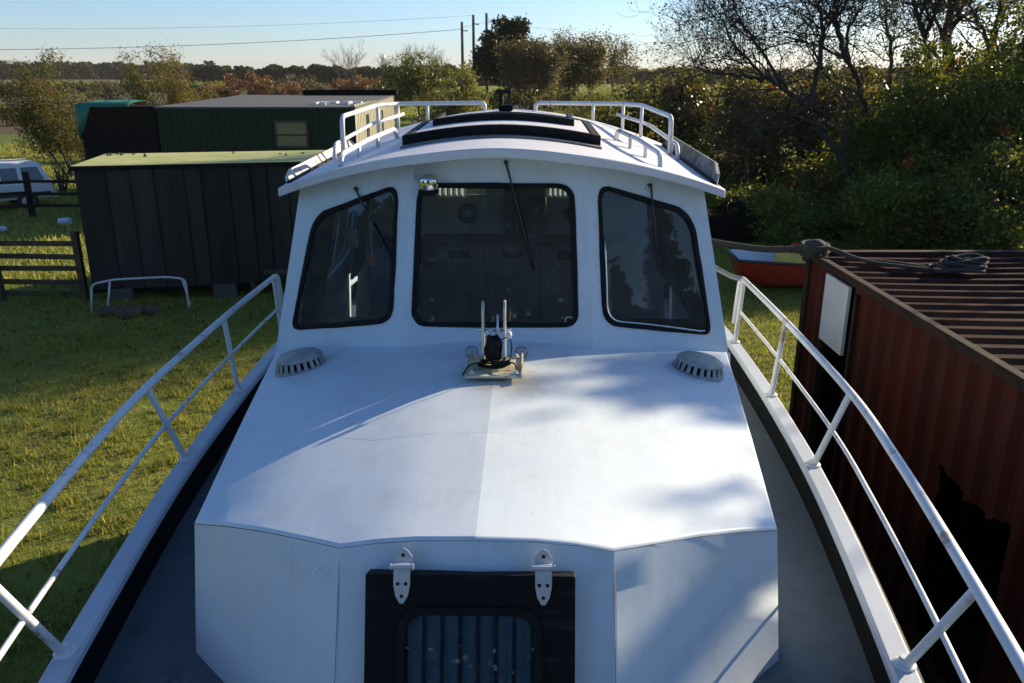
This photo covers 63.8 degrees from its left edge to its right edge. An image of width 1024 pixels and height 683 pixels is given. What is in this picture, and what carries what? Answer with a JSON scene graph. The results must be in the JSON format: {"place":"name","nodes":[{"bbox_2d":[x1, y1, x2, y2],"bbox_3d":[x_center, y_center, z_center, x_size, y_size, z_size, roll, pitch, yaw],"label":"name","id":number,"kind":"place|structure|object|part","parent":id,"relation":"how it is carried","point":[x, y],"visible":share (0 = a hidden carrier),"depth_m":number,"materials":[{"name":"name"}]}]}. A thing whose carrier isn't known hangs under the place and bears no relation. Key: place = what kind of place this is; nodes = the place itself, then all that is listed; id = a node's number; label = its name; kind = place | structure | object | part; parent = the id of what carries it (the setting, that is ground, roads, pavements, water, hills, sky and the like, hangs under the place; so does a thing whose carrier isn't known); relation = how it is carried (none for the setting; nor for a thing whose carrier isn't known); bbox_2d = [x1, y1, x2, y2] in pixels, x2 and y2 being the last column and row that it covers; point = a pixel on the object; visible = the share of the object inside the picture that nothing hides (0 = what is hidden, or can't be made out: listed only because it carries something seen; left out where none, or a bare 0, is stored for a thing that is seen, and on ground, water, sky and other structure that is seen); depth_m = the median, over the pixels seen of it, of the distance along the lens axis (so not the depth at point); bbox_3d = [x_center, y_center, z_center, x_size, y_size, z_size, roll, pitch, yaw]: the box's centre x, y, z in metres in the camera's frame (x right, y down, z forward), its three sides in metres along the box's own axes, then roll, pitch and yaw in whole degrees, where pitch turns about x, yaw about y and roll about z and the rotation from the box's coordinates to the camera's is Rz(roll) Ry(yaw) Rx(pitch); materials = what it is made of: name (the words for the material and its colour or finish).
{"place":"outdoors","nodes":[
{"label":"outdoors","id":0,"kind":"place"},
{"bbox_2d":[0,60,625,74],"bbox_3d":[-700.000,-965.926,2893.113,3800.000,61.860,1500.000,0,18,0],"label":"hills","id":1,"kind":"structure","parent":0,"point":[12,61],"depth_m":2800.50,"materials":[{"name":"green plant"}]},
{"bbox_2d":[0,79,955,682],"bbox_3d":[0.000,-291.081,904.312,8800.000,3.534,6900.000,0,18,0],"label":"ground","id":2,"kind":"structure","parent":0,"point":[10,521],"depth_m":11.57,"materials":[{"name":"green plant"}]},
{"bbox_2d":[0,226,7,232],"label":"plastic can","id":3,"kind":"object","parent":2,"relation":"on","point":[2,228],"visible":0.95,"depth_m":23.41,"materials":[{"name":"white plastic"}]},
{"bbox_2d":[0,81,21,98],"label":"autumn tree","id":4,"kind":"object","parent":2,"relation":"on","point":[8,88],"visible":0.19,"depth_m":142.66,"materials":[{"name":"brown plant"}]},
{"bbox_2d":[0,98,34,125],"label":"round shrub","id":5,"kind":"object","parent":2,"relation":"on","point":[2,107],"visible":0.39,"depth_m":71.82,"materials":[{"name":"green plant"}]},
{"bbox_2d":[0,172,35,217],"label":"rail fence","id":6,"kind":"object","parent":2,"relation":"on","point":[12,193],"visible":0.78,"depth_m":25.29,"materials":[{"name":"brown wood"}]},
{"bbox_2d":[0,156,57,208],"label":"estate car","id":7,"kind":"object","parent":2,"relation":"on","point":[11,169],"visible":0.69,"depth_m":27.06,"materials":[{"name":"white paint"}]},
{"bbox_3d":[-16.390,-5.423,26.772,0.504,0.421,0.075,-15,23,-39],"label":"side window","id":8,"kind":"part","parent":7,"relation":"part of","materials":[{"name":"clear glass"}]},
{"bbox_3d":[-15.871,-5.561,27.195,0.648,0.421,0.075,-15,23,-39],"label":"side window","id":9,"kind":"part","parent":7,"relation":"part of","materials":[{"name":"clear glass"}]},
{"bbox_2d":[12,78,60,100],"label":"autumn tree","id":10,"kind":"object","parent":2,"relation":"on","point":[36,81],"visible":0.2,"depth_m":133.62,"materials":[{"name":"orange plant"}]},
{"bbox_2d":[0,45,83,176],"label":"young birch","id":11,"kind":"object","parent":2,"relation":"on","point":[37,116],"visible":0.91,"depth_m":35.10,"materials":[{"name":"green plant"}]},
{"bbox_2d":[0,231,89,300],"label":"rail fence","id":12,"kind":"object","parent":2,"relation":"on","point":[79,266],"visible":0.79,"depth_m":16.17,"materials":[{"name":"brown wood"}]},
{"bbox_2d":[21,172,78,217],"bbox_3d":[-11.226,-4.398,25.265,7.611,1.550,0.175,1,18,3],"label":"rail fence","id":13,"kind":"object","parent":2,"relation":"on","point":[29,193],"visible":0.3,"depth_m":25.30,"materials":[{"name":"brown wood"}]},
{"bbox_2d":[44,150,82,191],"bbox_3d":[-16.738,-6.323,30.526,1.438,1.900,1.278,0,18,0],"label":"young birch","id":14,"kind":"object","parent":2,"relation":"on","point":[62,187],"visible":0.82,"depth_m":30.58,"materials":[{"name":"green plant"}]},
{"bbox_2d":[57,217,71,224],"bbox_3d":[-13.346,-3.572,24.521,0.311,0.260,0.269,0,18,0],"label":"plastic tub","id":15,"kind":"object","parent":2,"relation":"on","point":[67,220],"visible":0.82,"depth_m":24.42,"materials":[{"name":"plastic"}]},
{"bbox_2d":[55,72,102,162],"bbox_3d":[-18.047,-9.140,35.021,2.126,4.474,2.432,0,18,0],"label":"young birch","id":16,"kind":"object","parent":2,"relation":"on","point":[75,131],"visible":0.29,"depth_m":34.46,"materials":[{"name":"green plant"}]},
{"bbox_2d":[64,57,118,100],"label":"young birch","id":17,"kind":"object","parent":2,"relation":"on","point":[103,90],"visible":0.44,"depth_m":42.57,"materials":[{"name":"green plant"}]},
{"bbox_2d":[83,79,129,99],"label":"autumn tree","id":18,"kind":"object","parent":2,"relation":"on","point":[114,89],"visible":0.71,"depth_m":133.49,"materials":[{"name":"brown plant"}]},
{"bbox_2d":[0,60,215,78],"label":"distant wood","id":19,"kind":"object","parent":2,"relation":"on","point":[105,70],"visible":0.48,"depth_m":400.16,"materials":[{"name":"green plant"}]},
{"bbox_2d":[98,306,120,316],"bbox_3d":[-7.450,-0.540,15.228,0.350,0.254,0.254,-4,18,-11],"label":"log","id":20,"kind":"object","parent":2,"relation":"on","point":[103,311],"visible":0.63,"depth_m":15.12,"materials":[{"name":"wood"}]},
{"bbox_2d":[0,80,251,91],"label":"hedge scrub","id":21,"kind":"object","parent":2,"relation":"on","point":[192,86],"visible":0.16,"depth_m":182.85,"materials":[{"name":"green plant"}]},
{"bbox_2d":[115,305,142,319],"bbox_3d":[-7.050,-0.518,15.130,0.276,0.276,0.400,14,23,36],"label":"log","id":22,"kind":"object","parent":2,"relation":"on","point":[125,313],"visible":0.78,"depth_m":15.01,"materials":[{"name":"wood"}]},
{"bbox_2d":[0,300,268,625],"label":"fallen leaves","id":23,"kind":"object","parent":2,"relation":"on","point":[75,518],"visible":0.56,"depth_m":11.25,"materials":[{"name":"brown plant"}]},
{"bbox_2d":[108,47,161,104],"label":"young birch","id":24,"kind":"object","parent":2,"relation":"on","point":[136,81],"visible":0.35,"depth_m":42.08,"materials":[{"name":"green plant"}]},
{"bbox_2d":[90,276,191,311],"bbox_3d":[-7.057,-0.891,15.583,1.774,0.712,0.315,-4,18,-12],"label":"tube frame","id":25,"kind":"object","parent":2,"relation":"on","point":[184,283],"visible":0.93,"depth_m":15.46,"materials":[{"name":"white paint"}]},
{"bbox_2d":[142,305,161,315],"bbox_3d":[-6.720,-0.563,15.326,0.300,0.233,0.233,5,19,16],"label":"log","id":26,"kind":"object","parent":2,"relation":"on","point":[151,309],"visible":0.8,"depth_m":15.24,"materials":[{"name":"brown wood"}]},
{"bbox_2d":[135,39,201,104],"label":"young birch","id":27,"kind":"object","parent":2,"relation":"on","point":[177,94],"visible":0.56,"depth_m":43.52,"materials":[{"name":"green plant"}]},
{"bbox_2d":[187,79,223,100],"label":"young birch","id":28,"kind":"object","parent":2,"relation":"on","point":[207,93],"visible":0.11,"depth_m":47.66,"materials":[{"name":"green plant"}]},
{"bbox_2d":[69,150,357,300],"bbox_3d":[-5.060,-2.583,17.530,7.005,2.780,2.580,-4,18,-11],"label":"storage cabin","id":29,"kind":"object","parent":2,"relation":"on","point":[221,224],"visible":0.57,"depth_m":16.05,"materials":[{"name":"metal"}]},
{"bbox_2d":[193,82,243,100],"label":"autumn tree","id":30,"kind":"object","parent":2,"relation":"on","point":[216,88],"visible":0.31,"depth_m":118.66,"materials":[{"name":"orange plant"}]},
{"bbox_2d":[82,90,396,159],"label":"timber shed","id":31,"kind":"structure","parent":2,"relation":"on","point":[308,120],"depth_m":26.89,"materials":[{"name":"wood"}]},
{"bbox_2d":[75,100,143,139],"bbox_3d":[-13.235,-7.361,27.262,1.751,1.230,1.356,0,18,0],"label":"tarpaulin","id":32,"kind":"object","parent":31,"relation":"on","point":[82,110],"visible":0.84,"depth_m":26.59,"materials":[{"name":"teal plastic"}]},
{"bbox_2d":[273,120,309,147],"bbox_3d":[-7.200,-6.771,26.860,1.100,0.880,0.075,0,18,0],"label":"boarded window","id":33,"kind":"structure","parent":31,"relation":"in","point":[288,133],"depth_m":26.83,"materials":[{"name":"grey wood"}]},
{"bbox_2d":[366,114,369,136],"bbox_3d":[-5.080,-7.575,28.977,0.050,0.850,0.350,0,18,0],"label":"gable window","id":34,"kind":"structure","parent":31,"relation":"in","point":[367,115],"depth_m":28.94,"materials":[{"name":"grey glass"}]},
{"bbox_2d":[381,110,383,130],"bbox_3d":[-5.080,-8.626,32.211,0.050,0.850,0.350,0,18,0],"label":"gable window","id":35,"kind":"structure","parent":31,"relation":"in","point":[381,110],"depth_m":32.09,"materials":[{"name":"grey glass"}]},
{"bbox_2d":[211,70,274,97],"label":"autumn tree","id":36,"kind":"object","parent":2,"relation":"on","point":[259,87],"visible":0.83,"depth_m":115.99,"materials":[{"name":"orange plant"}]},
{"bbox_2d":[246,72,307,94],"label":"autumn tree","id":37,"kind":"object","parent":2,"relation":"on","point":[278,81],"visible":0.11,"depth_m":123.69,"materials":[{"name":"brown plant"}]},
{"bbox_2d":[265,80,310,94],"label":"autumn tree","id":38,"kind":"object","parent":2,"relation":"on","point":[291,87],"visible":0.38,"depth_m":106.10,"materials":[{"name":"orange plant"}]},
{"bbox_2d":[263,268,329,299],"bbox_3d":[-4.100,-1.132,16.403,1.604,0.635,0.160,-1,18,-3],"label":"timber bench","id":39,"kind":"object","parent":2,"relation":"on","point":[280,271],"visible":0.24,"depth_m":16.22,"materials":[{"name":"brown wood"}]},
{"bbox_2d":[272,73,329,94],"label":"autumn tree","id":40,"kind":"object","parent":2,"relation":"on","point":[309,86],"visible":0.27,"depth_m":120.07,"materials":[{"name":"brown plant"}]},
{"bbox_2d":[313,82,342,89],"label":"autumn tree","id":41,"kind":"object","parent":2,"relation":"on","point":[317,84],"visible":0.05,"depth_m":123.74,"materials":[{"name":"brown plant"}]},
{"bbox_2d":[320,77,358,89],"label":"autumn tree","id":42,"kind":"object","parent":2,"relation":"on","point":[340,81],"visible":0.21,"depth_m":113.60,"materials":[{"name":"orange plant"}]},
{"bbox_2d":[182,63,501,85],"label":"conifer wood","id":43,"kind":"object","parent":2,"relation":"on","point":[322,72],"visible":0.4,"depth_m":248.19,"materials":[{"name":"green plant"}]},
{"bbox_2d":[320,42,367,85],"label":"bare tree","id":44,"kind":"object","parent":2,"relation":"on","point":[350,67],"visible":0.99,"depth_m":179.34,"materials":[{"name":"brown plant"}]},
{"bbox_2d":[340,74,385,89],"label":"autumn tree","id":45,"kind":"object","parent":2,"relation":"on","point":[367,82],"visible":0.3,"depth_m":112.23,"materials":[{"name":"orange plant"}]},
{"bbox_2d":[364,82,409,108],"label":"autumn tree","id":46,"kind":"object","parent":2,"relation":"on","point":[378,88],"visible":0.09,"depth_m":104.52,"materials":[{"name":"brown plant"}]},
{"bbox_2d":[374,49,411,81],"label":"bare tree","id":47,"kind":"object","parent":2,"relation":"on","point":[382,61],"visible":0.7,"depth_m":179.59,"materials":[{"name":"brown plant"}]},
{"bbox_2d":[372,49,457,121],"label":"round tree","id":48,"kind":"object","parent":2,"relation":"on","point":[408,79],"visible":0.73,"depth_m":67.86,"materials":[{"name":"green plant"}]},
{"bbox_2d":[401,42,434,66],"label":"bare tree","id":49,"kind":"object","parent":2,"relation":"on","point":[416,51],"visible":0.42,"depth_m":174.28,"materials":[{"name":"brown plant"}]},
{"bbox_2d":[426,42,449,76],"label":"bare tree","id":50,"kind":"object","parent":2,"relation":"on","point":[438,57],"visible":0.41,"depth_m":180.42,"materials":[{"name":"brown plant"}]},
{"bbox_2d":[406,76,481,122],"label":"leafy tree","id":51,"kind":"object","parent":2,"relation":"on","point":[438,83],"visible":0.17,"depth_m":55.31,"materials":[{"name":"green plant"}]},
{"bbox_2d":[414,55,495,122],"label":"leafy tree","id":52,"kind":"object","parent":2,"relation":"on","point":[466,78],"visible":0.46,"depth_m":47.51,"materials":[{"name":"green plant"}]},
{"bbox_2d":[461,22,467,86],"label":"utility pole","id":53,"kind":"object","parent":2,"relation":"on","point":[462,48],"visible":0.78,"depth_m":90.25,"materials":[{"name":"brown wood"}]},
{"bbox_2d":[0,29,460,49],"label":"overhead wire","id":54,"kind":"object","parent":53,"relation":"attached to","point":[218,44],"visible":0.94,"depth_m":87.27,"materials":[{"name":"black metal"}]},
{"bbox_2d":[472,15,478,106],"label":"utility pole","id":55,"kind":"object","parent":2,"relation":"on","point":[473,32],"visible":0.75,"depth_m":87.17,"materials":[{"name":"brown wood"}]},
{"bbox_2d":[0,15,471,28],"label":"overhead wire","id":56,"kind":"object","parent":55,"relation":"attached to","point":[263,25],"visible":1,"depth_m":86.62,"materials":[{"name":"black metal"}]},
{"bbox_2d":[485,13,488,109],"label":"utility pole","id":57,"kind":"object","parent":2,"relation":"on","point":[486,26],"visible":0.48,"depth_m":95.06,"materials":[{"name":"brown wood"}]},
{"bbox_2d":[465,13,554,104],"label":"tall pine","id":58,"kind":"object","parent":2,"relation":"on","point":[486,61],"visible":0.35,"depth_m":85.05,"materials":[{"name":"green plant"}]},
{"bbox_2d":[0,89,1023,682],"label":"motor boat","id":59,"kind":"object","parent":2,"relation":"on","point":[510,427],"visible":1,"depth_m":3.69,"materials":[{"name":"white paint"}]},
{"bbox_2d":[715,265,742,280],"bbox_3d":[1.634,-0.681,6.803,0.081,0.240,0.710,-12,21,-32],"label":"railing","id":60,"kind":"object","parent":59,"relation":"attached to","point":[727,274],"visible":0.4,"depth_m":6.62,"materials":[{"name":"white metal"}]},
{"bbox_2d":[484,30,576,109],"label":"meadow tree","id":61,"kind":"object","parent":2,"relation":"on","point":[523,69],"visible":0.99,"depth_m":78.19,"materials":[{"name":"green plant"}]},
{"bbox_2d":[431,87,648,110],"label":"understory","id":62,"kind":"object","parent":2,"relation":"on","point":[495,101],"visible":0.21,"depth_m":102.55,"materials":[{"name":"green plant"}]},
{"bbox_2d":[533,31,577,111],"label":"meadow tree","id":63,"kind":"object","parent":2,"relation":"on","point":[557,47],"visible":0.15,"depth_m":89.82,"materials":[{"name":"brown plant"}]},
{"bbox_2d":[550,38,569,109],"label":"meadow tree","id":64,"kind":"object","parent":2,"relation":"on","point":[563,87],"visible":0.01,"depth_m":99.45,"materials":[{"name":"green plant"}]},
{"bbox_2d":[532,88,611,118],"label":"willow bush","id":65,"kind":"object","parent":2,"relation":"on","point":[555,107],"visible":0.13,"depth_m":44.15,"materials":[{"name":"green plant"}]},
{"bbox_2d":[536,24,619,113],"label":"meadow tree","id":66,"kind":"object","parent":2,"relation":"on","point":[570,81],"visible":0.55,"depth_m":90.78,"materials":[{"name":"green plant"}]},
{"bbox_2d":[548,83,630,121],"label":"willow bush","id":67,"kind":"object","parent":2,"relation":"on","point":[587,110],"visible":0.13,"depth_m":41.98,"materials":[{"name":"green plant"}]},
{"bbox_2d":[566,32,615,107],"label":"meadow tree","id":68,"kind":"object","parent":2,"relation":"on","point":[599,51],"visible":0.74,"depth_m":90.02,"materials":[{"name":"green plant"}]},
{"bbox_2d":[591,24,644,110],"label":"meadow tree","id":69,"kind":"object","parent":2,"relation":"on","point":[615,61],"visible":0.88,"depth_m":94.57,"materials":[{"name":"green plant"}]},
{"bbox_2d":[594,75,681,142],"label":"thicket bush","id":70,"kind":"object","parent":2,"relation":"on","point":[607,118],"visible":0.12,"depth_m":34.38,"materials":[{"name":"green plant"}]},
{"bbox_2d":[646,64,727,157],"bbox_3d":[6.612,-7.632,29.906,3.478,4.787,4.292,-5,19,-16],"label":"thicket bush","id":71,"kind":"object","parent":2,"relation":"on","point":[679,120],"visible":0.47,"depth_m":29.23,"materials":[{"name":"green plant"}]},
{"bbox_2d":[704,171,787,215],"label":"thicket bush","id":72,"kind":"object","parent":2,"relation":"on","point":[711,200],"visible":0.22,"depth_m":24.16,"materials":[{"name":"green plant"}]},
{"bbox_2d":[693,67,800,200],"bbox_3d":[7.522,-6.805,27.378,3.585,4.803,5.005,11,21,30],"label":"thicket bush","id":73,"kind":"object","parent":2,"relation":"on","point":[727,171],"visible":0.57,"depth_m":26.84,"materials":[{"name":"green plant"}]},
{"bbox_2d":[726,248,805,287],"bbox_3d":[5.940,-1.528,17.487,2.584,0.678,1.464,1,18,3],"label":"dinghy","id":74,"kind":"object","parent":2,"relation":"on","point":[763,269],"visible":0.44,"depth_m":16.98,"materials":[{"name":"red paint"}]},
{"bbox_2d":[774,253,805,262],"bbox_3d":[6.223,-1.590,17.362,1.345,0.495,0.666,1,18,3],"label":"yellow buoyancy bag","id":75,"kind":"object","parent":74,"relation":"in","point":[788,257],"visible":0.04,"depth_m":17.44,"materials":[{"name":"plastic"}]},
{"bbox_2d":[790,243,799,253],"bbox_3d":[5.989,-2.000,17.805,0.547,0.274,0.080,0,18,-1],"label":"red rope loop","id":76,"kind":"object","parent":74,"relation":"hanging from","point":[794,244],"visible":0.25,"depth_m":17.76,"materials":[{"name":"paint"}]},
{"bbox_2d":[707,196,845,243],"bbox_3d":[6.400,-3.572,23.233,5.800,1.096,3.000,0,18,0],"label":"bush","id":77,"kind":"object","parent":2,"relation":"on","point":[723,225],"visible":0.22,"depth_m":22.29,"materials":[{"name":"green plant"}]},
{"bbox_2d":[617,0,940,230],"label":"forked tree","id":78,"kind":"object","parent":2,"relation":"on","point":[808,103],"visible":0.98,"depth_m":22.12,"materials":[{"name":"brown plant"}]},
{"bbox_2d":[580,64,1006,83],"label":"distant wood","id":79,"kind":"object","parent":2,"relation":"on","point":[638,73],"visible":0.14,"depth_m":286.64,"materials":[{"name":"green plant"}]},
{"bbox_2d":[734,179,858,249],"bbox_3d":[7.455,-3.328,21.746,2.909,1.914,4.294,0,18,0],"label":"thicket bush","id":80,"kind":"object","parent":2,"relation":"on","point":[806,220],"visible":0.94,"depth_m":21.25,"materials":[{"name":"green plant"}]},
{"bbox_2d":[731,56,889,209],"bbox_3d":[10.129,-6.969,28.093,5.560,5.357,4.621,0,18,0],"label":"thicket bush","id":81,"kind":"object","parent":2,"relation":"on","point":[813,143],"visible":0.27,"depth_m":27.50,"materials":[{"name":"green plant"}]},
{"bbox_2d":[686,0,987,135],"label":"forked tree","id":82,"kind":"object","parent":2,"relation":"on","point":[847,56],"visible":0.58,"depth_m":22.98,"materials":[{"name":"brown plant"}]},
{"bbox_2d":[766,139,914,232],"bbox_3d":[10.416,-4.741,24.778,5.929,2.843,4.770,0,18,0],"label":"thicket bush","id":83,"kind":"object","parent":2,"relation":"on","point":[814,171],"visible":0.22,"depth_m":24.71,"materials":[{"name":"green plant"}]},
{"bbox_2d":[817,69,914,145],"bbox_3d":[13.217,-7.192,29.498,4.996,4.970,5.169,16,24,41],"label":"thicket bush","id":84,"kind":"object","parent":2,"relation":"on","point":[872,93],"visible":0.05,"depth_m":29.19,"materials":[{"name":"green plant"}]},
{"bbox_2d":[798,0,969,126],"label":"forked tree","id":85,"kind":"object","parent":2,"relation":"on","point":[886,28],"visible":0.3,"depth_m":27.09,"materials":[{"name":"brown plant"}]},
{"bbox_2d":[789,250,1023,682],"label":"shipping container","id":86,"kind":"object","parent":2,"relation":"on","point":[928,366],"visible":0.83,"depth_m":6.38,"materials":[{"name":"red metal"}]},
{"bbox_2d":[711,238,989,272],"bbox_3d":[2.968,-0.896,7.962,2.888,0.220,0.586,10,21,29],"label":"mooring rope","id":87,"kind":"object","parent":86,"relation":"on","point":[972,263],"visible":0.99,"depth_m":7.57,"materials":[{"name":"grey fabric"}]},
{"bbox_2d":[818,69,1023,238],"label":"thicket bush","id":88,"kind":"object","parent":2,"relation":"on","point":[893,153],"visible":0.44,"depth_m":22.39,"materials":[{"name":"green plant"}]},
{"bbox_2d":[826,141,1022,249],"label":"thicket bush","id":89,"kind":"object","parent":2,"relation":"on","point":[889,210],"visible":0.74,"depth_m":19.90,"materials":[{"name":"green plant"}]},
{"bbox_2d":[831,0,1020,102],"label":"forked tree","id":90,"kind":"object","parent":2,"relation":"on","point":[924,31],"visible":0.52,"depth_m":25.20,"materials":[{"name":"brown plant"}]},
{"bbox_2d":[875,0,1015,80],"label":"forked tree","id":91,"kind":"object","parent":2,"relation":"on","point":[946,26],"visible":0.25,"depth_m":26.09,"materials":[{"name":"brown plant"}]},
{"bbox_2d":[871,23,1020,173],"bbox_3d":[13.565,-6.432,24.531,5.510,5.829,4.352,0,18,0],"label":"thicket bush","id":92,"kind":"object","parent":2,"relation":"on","point":[928,70],"visible":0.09,"depth_m":24.30,"materials":[{"name":"green plant"}]},
{"bbox_2d":[881,0,1023,82],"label":"forked tree","id":93,"kind":"object","parent":2,"relation":"on","point":[975,17],"visible":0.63,"depth_m":24.25,"materials":[{"name":"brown plant"}]},
{"bbox_2d":[884,65,1023,187],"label":"thicket bush","id":94,"kind":"object","parent":2,"relation":"on","point":[977,128],"visible":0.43,"depth_m":21.49,"materials":[{"name":"green plant"}]},
{"bbox_2d":[918,127,1023,249],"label":"thicket bush","id":95,"kind":"object","parent":2,"relation":"on","point":[996,223],"visible":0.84,"depth_m":19.11,"materials":[{"name":"green plant"}]},
{"bbox_2d":[925,0,1023,178],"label":"thicket bush","id":96,"kind":"object","parent":2,"relation":"on","point":[1011,64],"visible":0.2,"depth_m":22.02,"materials":[{"name":"green plant"}]},
{"bbox_2d":[0,0,1022,69],"label":"sky","id":97,"kind":"structure","parent":0,"point":[31,24],"materials":[{"name":"blue"}]}
]}

